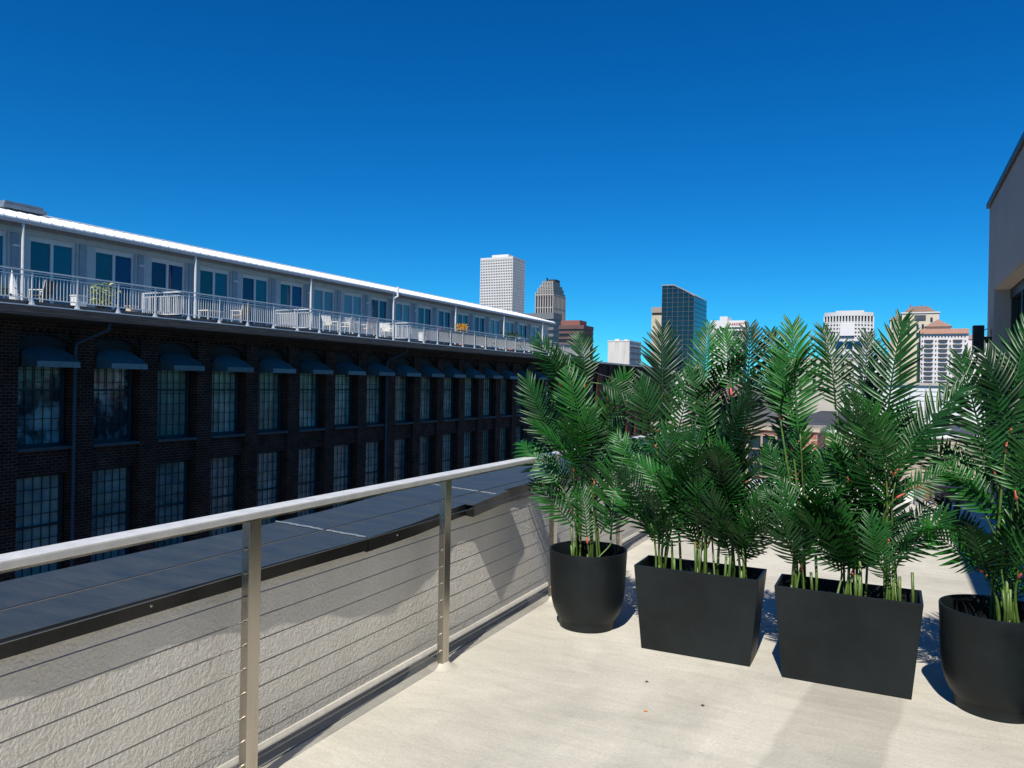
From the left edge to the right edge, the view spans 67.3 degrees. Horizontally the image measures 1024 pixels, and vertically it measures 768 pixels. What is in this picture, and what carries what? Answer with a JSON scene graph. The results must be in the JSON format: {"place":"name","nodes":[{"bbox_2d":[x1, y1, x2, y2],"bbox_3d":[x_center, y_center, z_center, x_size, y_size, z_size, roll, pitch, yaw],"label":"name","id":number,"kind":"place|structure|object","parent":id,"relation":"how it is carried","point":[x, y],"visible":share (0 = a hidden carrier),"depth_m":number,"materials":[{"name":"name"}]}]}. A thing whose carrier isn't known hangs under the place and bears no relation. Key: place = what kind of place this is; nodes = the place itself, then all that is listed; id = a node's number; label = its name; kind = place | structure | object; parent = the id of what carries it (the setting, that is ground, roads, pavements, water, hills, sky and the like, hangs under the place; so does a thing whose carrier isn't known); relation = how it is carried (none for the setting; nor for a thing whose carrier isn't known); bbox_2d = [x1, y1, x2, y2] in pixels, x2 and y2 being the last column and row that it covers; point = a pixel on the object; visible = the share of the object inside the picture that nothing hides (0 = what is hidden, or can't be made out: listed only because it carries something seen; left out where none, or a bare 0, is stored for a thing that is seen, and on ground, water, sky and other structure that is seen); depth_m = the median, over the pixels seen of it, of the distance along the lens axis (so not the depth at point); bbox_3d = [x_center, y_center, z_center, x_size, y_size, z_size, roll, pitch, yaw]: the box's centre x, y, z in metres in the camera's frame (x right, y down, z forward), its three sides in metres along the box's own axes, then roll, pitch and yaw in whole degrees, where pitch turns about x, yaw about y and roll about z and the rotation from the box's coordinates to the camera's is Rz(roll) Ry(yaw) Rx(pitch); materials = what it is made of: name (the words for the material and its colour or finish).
{"place":"outdoors","nodes":[
{"label":"outdoors","id":0,"kind":"place"},
{"bbox_2d":[0,200,592,581],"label":"brick building","id":1,"kind":"structure","parent":0,"point":[165,404],"depth_m":32.60,"materials":[{"name":"brick"}]},
{"bbox_2d":[0,230,6,297],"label":"sliding window","id":2,"kind":"structure","parent":1,"relation":"in","point":[2,233],"depth_m":27.24,"materials":[{"name":"white"}]},
{"bbox_2d":[9,270,20,299],"bbox_3d":[-16.539,-3.201,25.573,0.335,1.172,0.354,1,0,26],"label":"folded parasol","id":3,"kind":"object","parent":1,"relation":"on","point":[12,290],"visible":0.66,"depth_m":25.46,"materials":[{"name":"white fabric"}]},
{"bbox_2d":[15,473,62,578],"bbox_3d":[-15.812,4.760,25.576,0.105,3.520,1.700,1,0,26],"label":"window","id":4,"kind":"structure","parent":1,"relation":"in","point":[39,498],"depth_m":25.68,"materials":[{"name":"glass"}]},
{"bbox_2d":[29,280,56,302],"bbox_3d":[-16.216,-3.090,26.567,0.648,0.955,0.595,1,0,6],"label":"patio chair","id":5,"kind":"object","parent":1,"relation":"on","point":[49,291],"visible":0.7,"depth_m":26.48,"materials":[{"name":"grey"}]},
{"bbox_2d":[17,334,71,451],"bbox_3d":[-15.563,0.251,25.481,0.530,3.875,1.840,1,0,26],"label":"window","id":6,"kind":"structure","parent":1,"relation":"in","point":[41,390],"depth_m":25.63,"materials":[{"name":"glass"}]},
{"bbox_2d":[29,236,75,304],"bbox_3d":[-17.255,-4.026,28.810,0.100,2.759,1.780,1,0,26],"label":"sliding window","id":7,"kind":"structure","parent":1,"relation":"in","point":[46,255],"depth_m":28.85,"materials":[{"name":"blue glass"}]},
{"bbox_2d":[70,295,86,306],"bbox_3d":[-14.832,-2.812,26.311,0.390,0.447,0.390,1,0,26],"label":"storage box","id":8,"kind":"object","parent":1,"relation":"on","point":[83,298],"visible":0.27,"depth_m":26.21,"materials":[{"name":"white paint"}]},
{"bbox_2d":[86,282,120,308],"bbox_3d":[-14.388,-3.108,27.053,1.333,1.051,1.195,1,0,26],"label":"potted plant","id":9,"kind":"object","parent":1,"relation":"on","point":[102,299],"visible":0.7,"depth_m":27.00,"materials":[{"name":"green plant"}]},
{"bbox_2d":[91,466,130,561],"bbox_3d":[-14.660,4.774,27.907,0.105,3.520,1.700,1,0,26],"label":"window","id":10,"kind":"structure","parent":1,"relation":"in","point":[110,486],"depth_m":28.02,"materials":[{"name":"glass"}]},
{"bbox_2d":[94,247,133,310],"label":"sliding window","id":11,"kind":"structure","parent":1,"relation":"in","point":[110,265],"depth_m":31.19,"materials":[{"name":"blue glass"}]},
{"bbox_2d":[93,339,139,446],"bbox_3d":[-14.411,0.266,27.812,0.530,3.875,1.840,1,0,26],"label":"window","id":12,"kind":"structure","parent":1,"relation":"in","point":[112,387],"depth_m":27.98,"materials":[{"name":"glass"}]},
{"bbox_2d":[151,257,184,316],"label":"sliding window","id":13,"kind":"structure","parent":1,"relation":"in","point":[167,274],"depth_m":33.38,"materials":[{"name":"blue glass"}]},
{"bbox_2d":[155,460,187,547],"bbox_3d":[-13.508,4.789,30.238,0.105,3.520,1.700,1,0,26],"label":"window","id":14,"kind":"structure","parent":1,"relation":"in","point":[171,477],"depth_m":30.36,"materials":[{"name":"glass"}]},
{"bbox_2d":[157,343,196,441],"bbox_3d":[-13.259,0.281,30.143,0.530,3.875,1.840,1,0,26],"label":"window","id":15,"kind":"structure","parent":1,"relation":"in","point":[173,385],"depth_m":30.34,"materials":[{"name":"glass"}]},
{"bbox_2d":[200,266,229,320],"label":"sliding window","id":16,"kind":"structure","parent":1,"relation":"in","point":[213,281],"depth_m":35.71,"materials":[{"name":"white"}]},
{"bbox_2d":[209,455,236,536],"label":"window","id":17,"kind":"structure","parent":1,"relation":"in","point":[223,478],"depth_m":32.71,"materials":[{"name":"glass"}]},
{"bbox_2d":[211,346,245,437],"bbox_3d":[-12.107,0.295,32.474,0.530,3.875,1.840,1,0,26],"label":"window","id":18,"kind":"structure","parent":1,"relation":"in","point":[224,419],"depth_m":32.67,"materials":[{"name":"glass"}]},
{"bbox_2d":[231,305,251,322],"bbox_3d":[-11.734,-2.983,33.374,0.647,0.866,0.595,1,0,21],"label":"patio chair","id":19,"kind":"object","parent":1,"relation":"on","point":[250,308],"visible":0.44,"depth_m":33.25,"materials":[{"name":"white plastic"}]},
{"bbox_2d":[242,274,268,324],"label":"sliding window","id":20,"kind":"structure","parent":1,"relation":"in","point":[255,288],"depth_m":38.14,"materials":[{"name":"white"}]},
{"bbox_2d":[257,451,279,524],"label":"window","id":21,"kind":"structure","parent":1,"relation":"in","point":[268,465],"depth_m":35.13,"materials":[{"name":"glass"}]},
{"bbox_2d":[258,349,287,434],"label":"window","id":22,"kind":"structure","parent":1,"relation":"in","point":[269,407],"depth_m":35.02,"materials":[{"name":"glass"}]},
{"bbox_2d":[280,280,303,328],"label":"sliding window","id":23,"kind":"structure","parent":1,"relation":"in","point":[291,292],"depth_m":40.30,"materials":[{"name":"blue glass"}]},
{"bbox_2d":[297,447,317,516],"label":"window","id":24,"kind":"structure","parent":1,"relation":"in","point":[307,457],"depth_m":37.47,"materials":[{"name":"glass"}]},
{"bbox_2d":[299,352,324,431],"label":"window","id":25,"kind":"structure","parent":1,"relation":"in","point":[309,383],"depth_m":37.37,"materials":[{"name":"glass"}]},
{"bbox_2d":[314,286,334,331],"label":"sliding window","id":26,"kind":"structure","parent":1,"relation":"in","point":[323,297],"depth_m":42.55,"materials":[{"name":"blue glass"}]},
{"bbox_2d":[322,315,337,331],"bbox_3d":[-9.105,-2.978,38.437,0.648,0.925,0.595,1,0,36],"label":"patio chair","id":27,"kind":"object","parent":1,"relation":"on","point":[329,318],"visible":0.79,"depth_m":38.46,"materials":[{"name":"white plastic"}]},
{"bbox_2d":[333,443,350,507],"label":"window","id":28,"kind":"structure","parent":1,"relation":"in","point":[342,452],"depth_m":39.83,"materials":[{"name":"glass"}]},
{"bbox_2d":[335,354,357,428],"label":"window","id":29,"kind":"structure","parent":1,"relation":"in","point":[343,384],"depth_m":39.74,"materials":[{"name":"glass"}]},
{"bbox_2d":[344,292,362,334],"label":"sliding window","id":30,"kind":"structure","parent":1,"relation":"in","point":[352,301],"depth_m":45.01,"materials":[{"name":"blue glass"}]},
{"bbox_2d":[361,319,375,334],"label":"patio chair","id":31,"kind":"object","parent":1,"relation":"on","point":[369,324],"visible":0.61,"depth_m":40.38,"materials":[{"name":"beige"}]},
{"bbox_2d":[365,441,379,498],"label":"window","id":32,"kind":"structure","parent":1,"relation":"in","point":[372,447],"depth_m":42.18,"materials":[{"name":"glass"}]},
{"bbox_2d":[366,356,384,426],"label":"window","id":33,"kind":"structure","parent":1,"relation":"in","point":[373,381],"depth_m":42.12,"materials":[{"name":"glass"}]},
{"bbox_2d":[371,296,387,336],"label":"sliding window","id":34,"kind":"structure","parent":1,"relation":"in","point":[379,305],"depth_m":47.20,"materials":[{"name":"blue glass"}]},
{"bbox_2d":[380,323,392,337],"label":"patio chair","id":35,"kind":"object","parent":1,"relation":"on","point":[385,327],"visible":0.72,"depth_m":42.89,"materials":[{"name":"white plastic"}]},
{"bbox_2d":[394,438,406,480],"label":"window","id":36,"kind":"structure","parent":1,"relation":"in","point":[400,445],"depth_m":44.55,"materials":[{"name":"glass"}]},
{"bbox_2d":[396,301,410,338],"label":"sliding window","id":37,"kind":"structure","parent":1,"relation":"in","point":[403,309],"depth_m":49.47,"materials":[{"name":"blue glass"}]},
{"bbox_2d":[395,358,413,424],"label":"window","id":38,"kind":"structure","parent":1,"relation":"in","point":[401,388],"depth_m":44.47,"materials":[{"name":"glass"}]},
{"bbox_2d":[419,435,430,476],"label":"window","id":39,"kind":"structure","parent":1,"relation":"in","point":[425,441],"depth_m":46.89,"materials":[{"name":"glass"}]},
{"bbox_2d":[418,305,431,341],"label":"sliding window","id":40,"kind":"structure","parent":1,"relation":"in","point":[425,312],"depth_m":51.99,"materials":[{"name":"blue glass"}]},
{"bbox_2d":[420,359,436,422],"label":"window","id":41,"kind":"structure","parent":1,"relation":"in","point":[426,382],"depth_m":46.84,"materials":[{"name":"glass"}]},
{"bbox_2d":[438,308,450,343],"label":"sliding window","id":42,"kind":"structure","parent":1,"relation":"in","point":[444,315],"depth_m":54.22,"materials":[{"name":"blue glass"}]},
{"bbox_2d":[442,433,452,471],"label":"window","id":43,"kind":"structure","parent":1,"relation":"in","point":[447,438],"depth_m":49.25,"materials":[{"name":"glass"}]},
{"bbox_2d":[443,361,458,420],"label":"window","id":44,"kind":"structure","parent":1,"relation":"in","point":[448,381],"depth_m":49.18,"materials":[{"name":"glass"}]},
{"bbox_2d":[454,323,467,344],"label":"potted plant","id":45,"kind":"object","parent":1,"relation":"on","point":[462,326],"visible":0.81,"depth_m":48.42,"materials":[{"name":"plant"}]},
{"bbox_2d":[457,312,468,345],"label":"sliding window","id":46,"kind":"structure","parent":1,"relation":"in","point":[463,318],"depth_m":56.58,"materials":[{"name":"blue glass"}]},
{"bbox_2d":[463,431,471,467],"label":"window","id":47,"kind":"structure","parent":1,"relation":"in","point":[467,455],"depth_m":51.59,"materials":[{"name":"glass"}]},
{"bbox_2d":[464,362,477,419],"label":"window","id":48,"kind":"structure","parent":1,"relation":"in","point":[468,398],"depth_m":51.56,"materials":[{"name":"glass"}]},
{"bbox_2d":[475,315,484,346],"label":"sliding window","id":49,"kind":"structure","parent":1,"relation":"in","point":[479,320],"depth_m":58.67,"materials":[{"name":"blue glass"}]},
{"bbox_2d":[482,429,489,464],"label":"window","id":50,"kind":"structure","parent":1,"relation":"in","point":[486,433],"depth_m":53.92,"materials":[{"name":"glass"}]},
{"bbox_2d":[483,363,495,418],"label":"window","id":51,"kind":"structure","parent":1,"relation":"in","point":[487,381],"depth_m":53.89,"materials":[{"name":"glass"}]},
{"bbox_2d":[490,318,500,348],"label":"sliding window","id":52,"kind":"structure","parent":1,"relation":"in","point":[495,323],"depth_m":61.14,"materials":[{"name":"blue glass"}]},
{"bbox_2d":[500,428,506,460],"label":"window","id":53,"kind":"structure","parent":1,"relation":"in","point":[503,431],"depth_m":56.25,"materials":[{"name":"glass"}]},
{"bbox_2d":[500,364,511,416],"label":"window","id":54,"kind":"structure","parent":1,"relation":"in","point":[504,382],"depth_m":56.23,"materials":[{"name":"glass"}]},
{"bbox_2d":[505,320,513,349],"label":"sliding window","id":55,"kind":"structure","parent":1,"relation":"in","point":[509,324],"depth_m":63.26,"materials":[{"name":"blue"}]},
{"bbox_2d":[499,330,524,349],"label":"potted plant","id":56,"kind":"object","parent":1,"relation":"on","point":[513,335],"visible":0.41,"depth_m":55.26,"materials":[{"name":"green plant"}]},
{"bbox_2d":[516,426,521,458],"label":"window","id":57,"kind":"structure","parent":1,"relation":"in","point":[518,429],"depth_m":58.64,"materials":[{"name":"glass"}]},
{"bbox_2d":[516,365,525,415],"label":"window","id":58,"kind":"structure","parent":1,"relation":"in","point":[519,367],"depth_m":58.50,"materials":[{"name":"glass"}]},
{"bbox_2d":[519,323,527,351],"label":"sliding window","id":59,"kind":"structure","parent":1,"relation":"in","point":[522,327],"depth_m":65.52,"materials":[{"name":"blue glass"}]},
{"bbox_2d":[532,325,539,341],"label":"sliding window","id":60,"kind":"structure","parent":1,"relation":"in","point":[534,327],"depth_m":67.80,"materials":[{"name":"blue"}]},
{"bbox_2d":[545,367,550,413],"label":"window","id":61,"kind":"structure","parent":1,"relation":"in","point":[546,382],"depth_m":63.27,"materials":[{"name":"glass"}]},
{"bbox_2d":[0,0,1023,386],"label":"sky","id":62,"kind":"structure","parent":0,"point":[765,161],"materials":[{"name":"blue"}]},
{"bbox_2d":[521,313,561,353],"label":"building","id":63,"kind":"structure","parent":0,"point":[553,330],"depth_m":710.30,"materials":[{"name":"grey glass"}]},
{"bbox_2d":[559,320,593,358],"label":"office building","id":64,"kind":"structure","parent":0,"point":[566,327],"depth_m":604.05,"materials":[{"name":"brown concrete"}]},
{"bbox_2d":[608,339,640,364],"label":"building","id":65,"kind":"structure","parent":0,"point":[624,351],"depth_m":418.44,"materials":[{"name":"concrete"}]},
{"bbox_2d":[579,361,670,443],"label":"brick warehouse","id":66,"kind":"structure","parent":0,"point":[606,369],"depth_m":78.32,"materials":[{"name":"brick"}]},
{"bbox_2d":[651,307,661,364],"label":"tan building","id":67,"kind":"structure","parent":0,"point":[656,312],"depth_m":715.09,"materials":[{"name":"beige concrete"}]},
{"bbox_2d":[661,284,706,370],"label":"glass tower","id":68,"kind":"structure","parent":0,"point":[684,311],"depth_m":655.51,"materials":[{"name":"teal glass"}]},
{"bbox_2d":[671,371,701,419],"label":"commercial building","id":69,"kind":"structure","parent":0,"point":[681,401],"depth_m":301.90,"materials":[{"name":"beige"}]},
{"bbox_2d":[687,381,751,420],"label":"commercial building","id":70,"kind":"structure","parent":0,"point":[734,387],"depth_m":255.57,"materials":[{"name":"black"}]},
{"bbox_2d":[710,316,748,380],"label":"hotel tower","id":71,"kind":"structure","parent":0,"point":[723,321],"depth_m":830.62,"materials":[{"name":"grey concrete"}]},
{"bbox_2d":[752,389,779,423],"bbox_3d":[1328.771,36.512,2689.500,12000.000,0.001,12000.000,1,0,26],"label":"city ground","id":72,"kind":"structure","parent":0,"point":[767,410],"depth_m":537.05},
{"bbox_2d":[480,254,524,312],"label":"office tower","id":73,"kind":"structure","parent":72,"relation":"on","point":[502,281],"depth_m":1128.56,"materials":[{"name":"white concrete"}]},
{"bbox_2d":[535,278,565,319],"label":"stepped tower","id":74,"kind":"structure","parent":72,"relation":"on","point":[550,297],"depth_m":931.09,"materials":[{"name":"beige concrete"}]},
{"bbox_2d":[232,491,1023,767],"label":"terrace deck","id":75,"kind":"structure","parent":72,"relation":"on","point":[533,683],"depth_m":3.73,"materials":[{"name":"concrete"}]},
{"bbox_2d":[0,426,698,767],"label":"cable railing","id":76,"kind":"object","parent":75,"relation":"on","point":[250,519],"visible":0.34,"depth_m":2.96,"materials":[{"name":"metal"}]},
{"bbox_2d":[0,434,711,767],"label":"parapet wall","id":77,"kind":"structure","parent":75,"relation":"on","point":[23,685],"depth_m":3.33,"materials":[{"name":"paint"}]},
{"bbox_2d":[550,541,626,632],"bbox_3d":[0.495,1.325,5.029,0.506,0.498,0.506,1,0,26],"label":"round planter","id":78,"kind":"object","parent":75,"relation":"on","point":[587,594],"visible":0.98,"depth_m":4.84,"materials":[{"name":"plastic"}]},
{"bbox_2d":[513,330,646,556],"bbox_3d":[0.449,0.422,5.110,0.921,1.584,0.687,1,0,1],"label":"areca palm","id":79,"kind":"object","parent":78,"relation":"on","point":[592,440],"visible":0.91,"depth_m":5.01,"materials":[{"name":"green plant"}]},
{"bbox_2d":[634,555,766,666],"bbox_3d":[1.115,1.337,4.577,0.719,0.498,0.310,1,0,26],"label":"rectangular planter","id":80,"kind":"object","parent":75,"relation":"on","point":[686,610],"visible":1,"depth_m":4.45,"materials":[{"name":"plastic"}]},
{"bbox_2d":[603,319,712,569],"bbox_3d":[0.958,0.404,4.834,0.766,1.640,0.874,1,0,26],"label":"areca palm","id":81,"kind":"object","parent":80,"relation":"on","point":[659,525],"visible":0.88,"depth_m":4.66,"materials":[{"name":"green plant"}]},
{"bbox_2d":[629,318,767,574],"bbox_3d":[1.169,0.409,4.670,0.655,1.636,0.718,1,0,-41],"label":"areca palm","id":82,"kind":"object","parent":80,"relation":"on","point":[689,517],"visible":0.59,"depth_m":4.54,"materials":[{"name":"green plant"}]},
{"bbox_2d":[682,319,779,578],"bbox_3d":[1.312,0.424,4.500,0.643,1.616,0.653,1,0,4],"label":"areca palm","id":83,"kind":"object","parent":80,"relation":"on","point":[740,533],"visible":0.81,"depth_m":4.42,"materials":[{"name":"green plant"}]},
{"bbox_2d":[745,479,924,505],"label":"concrete curb","id":84,"kind":"structure","parent":75,"relation":"on","point":[914,501],"depth_m":10.61,"materials":[{"name":"white paint"}]},
{"bbox_2d":[774,574,923,698],"bbox_3d":[1.809,1.351,4.156,0.716,0.498,0.310,1,0,26],"label":"rectangular planter","id":85,"kind":"object","parent":75,"relation":"on","point":[828,634],"visible":0.98,"depth_m":4.03,"materials":[{"name":"plastic"}]},
{"bbox_2d":[746,314,861,590],"bbox_3d":[1.675,0.418,4.385,0.653,1.641,0.799,1,0,26],"label":"areca palm","id":86,"kind":"object","parent":85,"relation":"on","point":[783,380],"visible":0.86,"depth_m":4.27,"materials":[{"name":"green plant"}]},
{"bbox_2d":[781,321,922,596],"bbox_3d":[1.865,0.445,4.247,0.734,1.596,0.746,1,0,26],"label":"areca palm","id":87,"kind":"object","parent":85,"relation":"on","point":[836,545],"visible":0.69,"depth_m":4.17,"materials":[{"name":"green plant"}]},
{"bbox_2d":[802,309,977,602],"bbox_3d":[2.033,0.419,4.122,0.798,1.653,0.663,1,0,39],"label":"areca palm","id":88,"kind":"object","parent":85,"relation":"on","point":[901,545],"visible":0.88,"depth_m":4.01,"materials":[{"name":"green plant"}]},
{"bbox_2d":[931,427,983,505],"bbox_3d":[7.299,1.152,9.732,3.500,1.068,0.070,1,0,26],"label":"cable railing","id":89,"kind":"object","parent":75,"relation":"on","point":[957,429],"visible":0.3,"depth_m":10.44,"materials":[{"name":"metal"}]},
{"bbox_2d":[938,594,1023,723],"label":"round planter","id":90,"kind":"object","parent":75,"relation":"on","point":[982,657],"visible":0.99,"depth_m":3.67,"materials":[{"name":"plastic"}]},
{"bbox_2d":[909,312,1023,622],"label":"areca palm","id":91,"kind":"object","parent":90,"relation":"on","point":[1009,429],"visible":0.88,"depth_m":3.92,"materials":[{"name":"green plant"}]},
{"bbox_2d":[783,358,853,419],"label":"commercial building","id":92,"kind":"structure","parent":72,"relation":"on","point":[824,405],"depth_m":306.58,"materials":[{"name":"beige concrete"}]},
{"bbox_2d":[853,356,896,382],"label":"commercial building","id":93,"kind":"structure","parent":72,"relation":"on","point":[893,357],"depth_m":198.73,"materials":[{"name":"white concrete"}]},
{"bbox_2d":[787,411,984,435],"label":"roof","id":94,"kind":"structure","parent":72,"relation":"on","point":[822,417],"depth_m":27.62,"materials":[{"name":"grey"}]},
{"bbox_2d":[840,382,982,415],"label":"white roof house","id":95,"kind":"structure","parent":94,"relation":"on","point":[923,386],"depth_m":33.56,"materials":[{"name":"paint"}]},
{"bbox_2d":[908,391,984,425],"bbox_3d":[15.061,0.826,26.551,2.500,1.111,2.040,1,0,26],"label":"rooftop unit","id":96,"kind":"object","parent":94,"relation":"on","point":[956,414],"visible":0.09,"depth_m":25.83,"materials":[{"name":"white paint"}]},
{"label":"lower roof","id":97,"kind":"structure","parent":72,"relation":"on","visible":0},
{"bbox_2d":[651,420,826,481],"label":"stair house","id":98,"kind":"structure","parent":97,"relation":"on","point":[817,437],"depth_m":15.57,"materials":[{"name":"beige concrete"}]},
{"bbox_2d":[732,434,791,477],"bbox_3d":[5.041,1.451,15.537,1.160,0.864,0.040,1,0,26],"label":"window frame","id":99,"kind":"structure","parent":98,"relation":"in","point":[776,437],"depth_m":15.52,"materials":[{"name":"beige"}]},
{"bbox_2d":[739,435,789,475],"bbox_3d":[5.052,1.456,15.558,1.120,0.850,0.008,1,0,26],"label":"window glass","id":100,"kind":"structure","parent":98,"relation":"in","point":[758,441],"depth_m":15.59,"materials":[{"name":"blue"}]},
{"bbox_2d":[824,430,984,479],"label":"boundary wall","id":101,"kind":"structure","parent":97,"relation":"on","point":[945,437],"depth_m":15.81,"materials":[{"name":"white paint"}]},
{"bbox_2d":[881,476,982,504],"bbox_3d":[7.467,1.854,12.695,2.640,0.494,0.640,1,0,26],"label":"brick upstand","id":102,"kind":"object","parent":97,"relation":"on","point":[937,492],"depth_m":12.60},
{"bbox_2d":[823,310,873,357],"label":"curved tower","id":103,"kind":"structure","parent":0,"point":[846,324],"depth_m":440.49,"materials":[{"name":"white concrete"}]},
{"bbox_2d":[832,339,871,357],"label":"podium building","id":104,"kind":"structure","parent":0,"point":[848,342],"depth_m":394.09,"materials":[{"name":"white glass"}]},
{"bbox_2d":[889,304,939,382],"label":"cream building","id":105,"kind":"structure","parent":0,"point":[927,315],"depth_m":492.92,"materials":[{"name":"concrete"}]},
{"bbox_2d":[916,319,986,382],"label":"balcony hotel","id":106,"kind":"structure","parent":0,"point":[938,337],"depth_m":394.65,"materials":[{"name":"white concrete"}]},
{"bbox_2d":[984,132,1023,519],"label":"penthouse building","id":107,"kind":"structure","parent":0,"point":[1005,204],"depth_m":8.88,"materials":[{"name":"beige paint"}]},
{"bbox_2d":[972,325,991,352],"bbox_3d":[5.871,-0.559,9.595,0.213,0.340,0.140,1,0,26],"label":"wall lamp","id":108,"kind":"object","parent":107,"relation":"attached to","point":[978,338],"visible":0.72,"depth_m":9.55,"materials":[{"name":"black metal"}]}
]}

